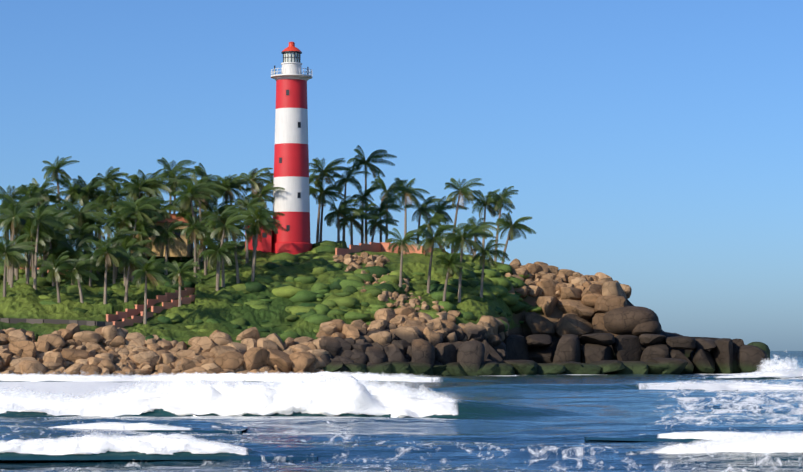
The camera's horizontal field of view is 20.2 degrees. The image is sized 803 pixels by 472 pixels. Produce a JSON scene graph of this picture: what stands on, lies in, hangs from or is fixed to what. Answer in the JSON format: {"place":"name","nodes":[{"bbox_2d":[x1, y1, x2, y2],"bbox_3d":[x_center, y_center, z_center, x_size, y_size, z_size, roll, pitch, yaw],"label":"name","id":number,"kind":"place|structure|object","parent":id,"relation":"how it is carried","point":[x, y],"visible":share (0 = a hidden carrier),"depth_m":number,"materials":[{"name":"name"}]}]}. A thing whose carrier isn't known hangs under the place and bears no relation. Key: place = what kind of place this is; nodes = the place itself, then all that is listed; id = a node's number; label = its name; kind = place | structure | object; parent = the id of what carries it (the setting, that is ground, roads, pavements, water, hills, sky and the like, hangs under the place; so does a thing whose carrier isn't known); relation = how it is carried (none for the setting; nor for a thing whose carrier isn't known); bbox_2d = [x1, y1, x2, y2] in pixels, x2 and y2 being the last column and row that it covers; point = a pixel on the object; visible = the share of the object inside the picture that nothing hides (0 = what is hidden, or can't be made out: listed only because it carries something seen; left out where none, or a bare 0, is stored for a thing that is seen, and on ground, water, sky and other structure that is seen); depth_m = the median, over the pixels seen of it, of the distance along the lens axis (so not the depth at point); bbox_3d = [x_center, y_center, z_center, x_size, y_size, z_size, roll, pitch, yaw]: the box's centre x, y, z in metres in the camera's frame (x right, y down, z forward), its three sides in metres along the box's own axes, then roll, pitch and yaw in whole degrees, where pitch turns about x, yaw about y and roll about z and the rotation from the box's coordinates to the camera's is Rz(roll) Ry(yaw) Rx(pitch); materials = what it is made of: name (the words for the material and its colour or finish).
{"place":"outdoors","nodes":[
{"label":"outdoors","id":0,"kind":"place"},
{"bbox_2d":[0,278,718,372],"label":"headland terrain","id":1,"kind":"structure","parent":0,"point":[523,329],"depth_m":395.98,"materials":[{"name":"brown stone"}]},
{"bbox_2d":[138,214,190,257],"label":"house","id":2,"kind":"structure","parent":1,"relation":"on","point":[181,249],"depth_m":392.05,"materials":[{"name":"tile"}]},
{"bbox_2d":[0,242,429,327],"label":"boundary walls","id":3,"kind":"structure","parent":1,"relation":"on","point":[111,319],"depth_m":363.51,"materials":[{"name":"brick"}]},
{"bbox_2d":[245,226,271,251],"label":"small building","id":4,"kind":"structure","parent":1,"relation":"on","point":[265,245],"depth_m":396.07,"materials":[{"name":"red paint"}]},
{"bbox_2d":[0,145,535,323],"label":"palm trees","id":5,"kind":"object","parent":1,"relation":"on","point":[44,229],"visible":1,"depth_m":383.68,"materials":[{"name":"green plant"}]},
{"bbox_2d":[0,240,540,348],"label":"slope ground cover","id":6,"kind":"object","parent":1,"relation":"on","point":[20,301],"visible":0.23,"depth_m":367.84,"materials":[{"name":"green plant"}]},
{"bbox_2d":[0,240,541,346],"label":"slope shrubs","id":7,"kind":"object","parent":6,"relation":"on","point":[315,314],"visible":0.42,"depth_m":375.80,"materials":[{"name":"green plant"}]},
{"bbox_2d":[271,42,312,254],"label":"lighthouse","id":8,"kind":"object","parent":1,"relation":"on","point":[291,173],"visible":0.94,"depth_m":397.48,"materials":[{"name":"red paint"}]},
{"bbox_2d":[0,252,769,375],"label":"headland rocks","id":9,"kind":"object","parent":1,"relation":"on","point":[406,339],"visible":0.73,"depth_m":363.41,"materials":[{"name":"brown stone"}]},
{"bbox_2d":[0,351,802,471],"bbox_3d":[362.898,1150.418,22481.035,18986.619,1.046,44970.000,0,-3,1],"label":"sea","id":10,"kind":"structure","parent":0,"point":[445,444],"depth_m":113.30,"materials":[{"name":"blue liquid"}]},
{"bbox_2d":[0,369,802,459],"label":"breaking waves","id":11,"kind":"object","parent":10,"relation":"on","point":[351,397],"visible":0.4,"depth_m":133.90,"materials":[{"name":"white liquid"}]},
{"bbox_2d":[0,351,802,452],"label":"foam","id":12,"kind":"object","parent":10,"relation":"on","point":[178,388],"visible":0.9,"depth_m":138.12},
{"bbox_2d":[0,0,802,350],"label":"sky","id":13,"kind":"structure","parent":0,"point":[655,147],"materials":[{"name":"blue"}]}
]}

